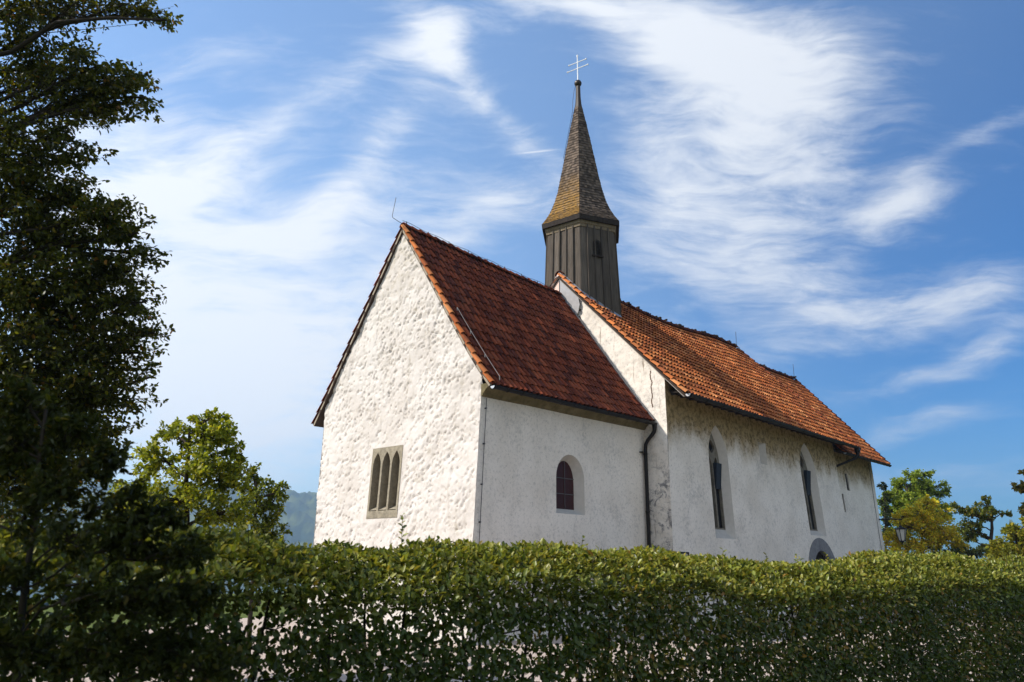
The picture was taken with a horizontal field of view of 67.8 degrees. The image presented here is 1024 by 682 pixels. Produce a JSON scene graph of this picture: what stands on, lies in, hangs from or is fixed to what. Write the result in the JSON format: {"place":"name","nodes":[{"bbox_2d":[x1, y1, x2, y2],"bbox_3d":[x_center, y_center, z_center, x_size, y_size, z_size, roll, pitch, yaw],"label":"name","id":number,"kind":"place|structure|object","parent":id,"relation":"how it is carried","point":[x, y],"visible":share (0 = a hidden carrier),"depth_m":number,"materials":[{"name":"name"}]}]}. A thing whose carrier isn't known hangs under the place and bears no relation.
{"place":"outdoors","nodes":[
{"label":"outdoors","id":0,"kind":"place"},
{"bbox_2d":[2,578,300,599],"bbox_3d":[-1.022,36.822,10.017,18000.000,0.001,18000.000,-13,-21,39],"label":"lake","id":1,"kind":"structure","parent":0,"point":[226,588],"depth_m":859.57,"materials":[{"name":"blue liquid"}]},
{"bbox_2d":[0,479,316,572],"bbox_3d":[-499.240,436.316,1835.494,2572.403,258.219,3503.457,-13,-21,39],"label":"hills","id":2,"kind":"structure","parent":0,"point":[299,518],"depth_m":1878.39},
{"bbox_2d":[4,568,1017,633],"bbox_3d":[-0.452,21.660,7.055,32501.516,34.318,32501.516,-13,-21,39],"label":"ground","id":3,"kind":"structure","parent":0,"point":[283,610],"depth_m":29.46,"materials":[{"name":"green plant"}]},
{"bbox_2d":[0,0,183,530],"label":"tree","id":4,"kind":"object","parent":3,"relation":"on","point":[59,360],"visible":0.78,"depth_m":9.48,"materials":[{"name":"green plant"}]},
{"bbox_2d":[0,371,257,681],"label":"tree","id":5,"kind":"object","parent":3,"relation":"on","point":[121,533],"visible":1,"depth_m":3.22,"materials":[{"name":"green plant"}]},
{"bbox_2d":[0,492,1023,681],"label":"hedge","id":6,"kind":"object","parent":3,"relation":"on","point":[647,574],"visible":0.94,"depth_m":5.83,"materials":[{"name":"green plant"}]},
{"bbox_2d":[307,55,891,644],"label":"church","id":7,"kind":"structure","parent":3,"relation":"on","point":[469,395],"depth_m":24.62,"materials":[{"name":"paint"}]},
{"bbox_2d":[366,445,402,518],"bbox_3d":[-3.564,4.069,21.991,1.500,2.150,0.424,-13,-21,39],"label":"window","id":8,"kind":"structure","parent":7,"relation":"in","point":[383,497],"depth_m":21.98,"materials":[{"name":"stone"}]},
{"bbox_2d":[556,455,584,514],"bbox_3d":[1.634,4.245,22.563,0.242,1.730,1.393,-13,-21,39],"label":"window","id":9,"kind":"structure","parent":7,"relation":"in","point":[570,498],"depth_m":22.80,"materials":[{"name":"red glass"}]},
{"bbox_2d":[709,425,735,538],"bbox_3d":[7.470,5.120,27.868,0.496,4.080,1.520,-13,-21,39],"label":"window","id":10,"kind":"structure","parent":7,"relation":"in","point":[719,468],"depth_m":28.09,"materials":[{"name":"paint"}]},
{"bbox_2d":[800,444,826,535],"bbox_3d":[13.308,6.659,34.335,0.617,4.100,1.860,-13,-21,39],"label":"window","id":11,"kind":"structure","parent":7,"relation":"in","point":[808,472],"depth_m":34.63,"materials":[{"name":"paint"}]},
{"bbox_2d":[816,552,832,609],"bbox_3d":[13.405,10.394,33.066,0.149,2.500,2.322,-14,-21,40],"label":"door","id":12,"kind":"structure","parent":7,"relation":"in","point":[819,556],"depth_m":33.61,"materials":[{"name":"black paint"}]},
{"bbox_2d":[845,473,849,490],"bbox_3d":[17.323,7.296,39.446,0.095,0.880,0.420,-13,-21,39],"label":"window","id":13,"kind":"structure","parent":7,"relation":"in","point":[846,477],"depth_m":39.54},
{"bbox_2d":[879,517,906,542],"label":"lantern","id":14,"kind":"object","parent":7,"relation":"attached to","point":[901,531],"visible":1,"depth_m":41.60,"materials":[{"name":"black paint"}]},
{"bbox_2d":[876,482,893,547],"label":"dark shrub","id":15,"kind":"object","parent":3,"relation":"on","point":[883,486],"visible":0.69,"depth_m":51.92,"materials":[{"name":"green plant"}]},
{"bbox_2d":[877,468,955,551],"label":"ash tree","id":16,"kind":"object","parent":3,"relation":"on","point":[914,489],"visible":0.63,"depth_m":57.80,"materials":[{"name":"green plant"}]},
{"bbox_2d":[983,516,1023,560],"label":"rounded bush","id":17,"kind":"object","parent":3,"relation":"on","point":[1013,531],"visible":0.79,"depth_m":29.90,"materials":[{"name":"green plant"}]},
{"bbox_2d":[0,0,1023,558],"label":"sky","id":18,"kind":"structure","parent":0,"point":[835,187],"materials":[{"name":"blue"}]},
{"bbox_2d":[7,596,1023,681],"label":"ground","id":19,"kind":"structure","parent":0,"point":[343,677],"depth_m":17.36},
{"bbox_2d":[102,406,258,681],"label":"hornbeam","id":20,"kind":"object","parent":19,"relation":"on","point":[225,474],"visible":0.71,"depth_m":12.85,"materials":[{"name":"green plant"}]},
{"bbox_2d":[211,462,292,656],"bbox_3d":[-5.013,4.322,14.653,1.174,3.998,1.497,-13,-21,39],"label":"hornbeam","id":21,"kind":"object","parent":19,"relation":"on","point":[271,520],"visible":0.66,"depth_m":14.99,"materials":[{"name":"green plant"}]},
{"bbox_2d":[882,494,970,554],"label":"golden bush","id":22,"kind":"object","parent":19,"relation":"on","point":[926,524],"visible":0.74,"depth_m":45.76,"materials":[{"name":"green plant"}]},
{"bbox_2d":[930,543,988,597],"bbox_3d":[23.460,12.146,39.689,4.999,3.205,2.076,-2,-16,9],"label":"yew bush","id":23,"kind":"object","parent":19,"relation":"on","point":[976,552],"visible":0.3,"depth_m":39.82,"materials":[{"name":"green plant"}]},
{"bbox_2d":[943,495,1012,602],"bbox_3d":[20.780,9.445,33.749,2.875,5.155,1.779,7,-17,-22],"label":"tree","id":24,"kind":"object","parent":19,"relation":"on","point":[988,511],"visible":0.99,"depth_m":33.95,"materials":[{"name":"green plant"}]},
{"bbox_2d":[1009,469,1023,517],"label":"walnut tree","id":25,"kind":"object","parent":19,"relation":"on","point":[1019,488],"visible":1,"depth_m":21.95,"materials":[{"name":"green plant"}]}
]}

